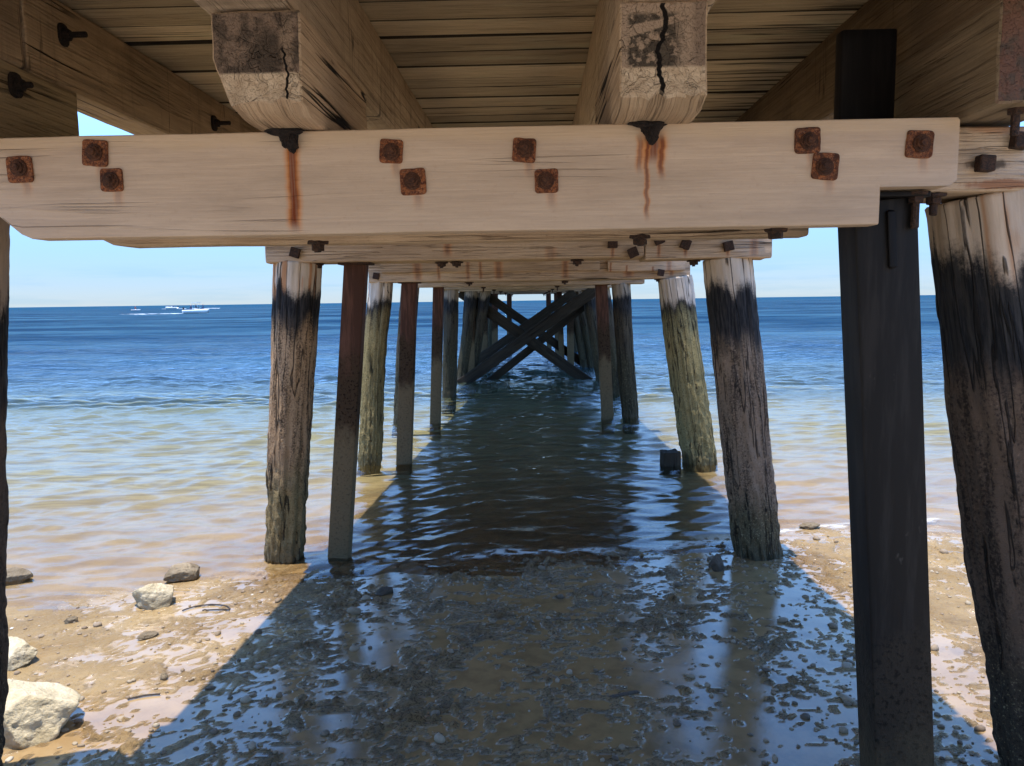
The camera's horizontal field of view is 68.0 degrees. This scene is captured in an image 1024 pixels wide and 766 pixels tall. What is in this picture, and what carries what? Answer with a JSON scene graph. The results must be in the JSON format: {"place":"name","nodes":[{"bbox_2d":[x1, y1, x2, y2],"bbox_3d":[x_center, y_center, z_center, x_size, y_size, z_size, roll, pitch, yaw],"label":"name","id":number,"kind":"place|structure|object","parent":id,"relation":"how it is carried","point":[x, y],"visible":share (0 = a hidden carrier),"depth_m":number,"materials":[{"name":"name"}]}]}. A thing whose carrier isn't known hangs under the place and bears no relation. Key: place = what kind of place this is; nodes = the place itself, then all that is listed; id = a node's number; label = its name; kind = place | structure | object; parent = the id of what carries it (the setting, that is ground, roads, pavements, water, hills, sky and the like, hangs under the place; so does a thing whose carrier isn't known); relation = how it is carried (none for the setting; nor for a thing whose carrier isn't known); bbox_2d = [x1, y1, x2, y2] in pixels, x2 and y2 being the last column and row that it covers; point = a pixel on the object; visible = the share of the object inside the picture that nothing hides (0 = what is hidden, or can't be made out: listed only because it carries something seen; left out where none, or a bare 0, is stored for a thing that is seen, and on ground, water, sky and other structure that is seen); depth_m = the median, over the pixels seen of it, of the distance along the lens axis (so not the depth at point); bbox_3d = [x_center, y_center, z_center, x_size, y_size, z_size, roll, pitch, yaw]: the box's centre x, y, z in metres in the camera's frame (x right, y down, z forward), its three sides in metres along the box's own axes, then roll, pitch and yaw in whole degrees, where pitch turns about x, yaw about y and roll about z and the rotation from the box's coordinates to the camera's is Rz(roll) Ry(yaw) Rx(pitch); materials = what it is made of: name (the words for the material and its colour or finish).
{"place":"outdoors","nodes":[
{"label":"outdoors","id":0,"kind":"place"},
{"bbox_2d":[6,295,959,595],"bbox_3d":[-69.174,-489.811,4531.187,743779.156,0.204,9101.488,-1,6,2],"label":"sea","id":1,"kind":"structure","parent":0,"point":[222,341],"depth_m":22.08,"materials":[{"name":"liquid"}]},
{"bbox_2d":[182,302,208,313],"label":"motor boat","id":2,"kind":"object","parent":1,"relation":"on","point":[196,310],"visible":0.94,"depth_m":141.52,"materials":[{"name":"plastic"}]},
{"bbox_2d":[1,362,999,765],"bbox_3d":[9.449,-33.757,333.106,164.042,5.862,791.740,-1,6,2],"label":"beach","id":3,"kind":"structure","parent":0,"point":[541,652],"depth_m":4.08,"materials":[{"name":"beige sand"}]},
{"bbox_2d":[6,567,32,584],"bbox_3d":[-2.978,1.148,4.523,0.210,0.100,0.148,-4,7,-31],"label":"rock","id":4,"kind":"object","parent":3,"relation":"on","point":[16,575],"visible":0.89,"depth_m":4.49,"materials":[{"name":"brown stone"}]},
{"bbox_2d":[8,636,37,670],"bbox_3d":[-2.284,1.215,3.404,0.310,0.120,0.172,2,7,24],"label":"rock","id":5,"kind":"object","parent":3,"relation":"on","point":[22,652],"visible":0.79,"depth_m":3.35,"materials":[{"name":"stone"}]},
{"bbox_2d":[3,679,80,749],"bbox_3d":[-1.828,1.206,2.838,0.456,0.215,0.318,1,6,16],"label":"rock","id":6,"kind":"object","parent":3,"relation":"on","point":[36,713],"visible":0.83,"depth_m":2.73,"materials":[{"name":"stone"}]},
{"bbox_2d":[64,616,77,623],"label":"rock","id":7,"kind":"object","parent":3,"relation":"on","point":[70,619],"visible":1,"depth_m":3.83,"materials":[{"name":"brown stone"}]},
{"bbox_2d":[127,693,160,699],"bbox_3d":[-1.468,1.249,3.026,0.120,0.008,0.017,-3,7,-21],"label":"twig","id":8,"kind":"object","parent":3,"relation":"on","point":[143,695],"visible":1,"depth_m":3.03,"materials":[{"name":"brown"}]},
{"bbox_2d":[136,631,158,640],"bbox_3d":[-1.739,1.206,3.623,0.052,0.036,0.100,4,8,40],"label":"rock","id":9,"kind":"object","parent":3,"relation":"on","point":[145,635],"visible":1,"depth_m":3.61,"materials":[{"name":"brown stone"}]},
{"bbox_2d":[132,583,173,609],"bbox_3d":[-1.919,1.145,4.061,0.203,0.171,0.180,-4,7,-26],"label":"rock","id":10,"kind":"object","parent":3,"relation":"on","point":[153,596],"visible":0.88,"depth_m":4.01,"materials":[{"name":"stone"}]},
{"bbox_2d":[160,672,167,679],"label":"rock","id":11,"kind":"object","parent":3,"relation":"on","point":[164,676],"visible":1,"depth_m":3.18,"materials":[{"name":"brown stone"}]},
{"bbox_2d":[163,563,199,581],"bbox_3d":[-1.943,1.126,4.475,0.183,0.133,0.161,-2,6,-13],"label":"rock","id":12,"kind":"object","parent":3,"relation":"on","point":[178,572],"visible":0.94,"depth_m":4.42,"materials":[{"name":"brown stone"}]},
{"bbox_2d":[182,604,230,610],"bbox_3d":[-1.591,1.177,3.985,0.254,0.011,0.082,-1,6,2],"label":"twig","id":13,"kind":"object","parent":3,"relation":"on","point":[205,605],"visible":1,"depth_m":4.00,"materials":[{"name":"brown"}]},
{"bbox_2d":[202,609,229,610],"bbox_3d":[-1.537,1.178,3.942,0.144,0.010,0.015,-1,6,1],"label":"twig","id":14,"kind":"object","parent":3,"relation":"on","point":[214,609],"visible":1,"depth_m":3.94,"materials":[{"name":"brown"}]},
{"bbox_2d":[376,586,392,595],"bbox_3d":[-0.697,1.139,4.152,0.089,0.050,0.073,-4,7,-29],"label":"rock","id":15,"kind":"object","parent":3,"relation":"on","point":[383,590],"visible":1,"depth_m":4.13,"materials":[{"name":"stone"}]},
{"bbox_2d":[5,531,999,765],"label":"pebbles","id":16,"kind":"object","parent":3,"relation":"on","point":[847,700],"visible":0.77,"depth_m":3.15,"materials":[{"name":"grey stone"}]},
{"bbox_2d":[0,0,1023,765],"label":"jetty","id":17,"kind":"object","parent":3,"relation":"on","point":[480,156],"visible":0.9,"depth_m":2.13,"materials":[{"name":"brown wood"}]},
{"bbox_2d":[583,690,639,699],"bbox_3d":[0.376,1.229,2.960,0.261,0.020,0.029,-3,6,-16],"label":"driftwood","id":18,"kind":"object","parent":3,"relation":"on","point":[625,693],"visible":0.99,"depth_m":2.97,"materials":[{"name":"wood"}]},
{"bbox_2d":[660,448,680,474],"bbox_3d":[1.533,0.869,7.348,0.179,0.444,0.168,-1,6,-5],"label":"post stub","id":19,"kind":"object","parent":3,"relation":"on","point":[670,462],"visible":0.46,"depth_m":7.26,"materials":[{"name":"black wood"}]},
{"bbox_2d":[708,553,723,571],"bbox_3d":[1.198,1.066,4.438,0.094,0.139,0.082,-5,7,-32],"label":"rock","id":20,"kind":"object","parent":3,"relation":"on","point":[716,564],"visible":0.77,"depth_m":4.41,"materials":[{"name":"stone"}]},
{"bbox_2d":[799,522,819,528],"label":"rock","id":21,"kind":"object","parent":3,"relation":"on","point":[809,525],"visible":1,"depth_m":5.25,"materials":[{"name":"brown stone"}]},
{"bbox_2d":[9,112,1023,307],"label":"sky","id":22,"kind":"structure","parent":0,"point":[42,273],"materials":[{"name":"blue"}]}
]}

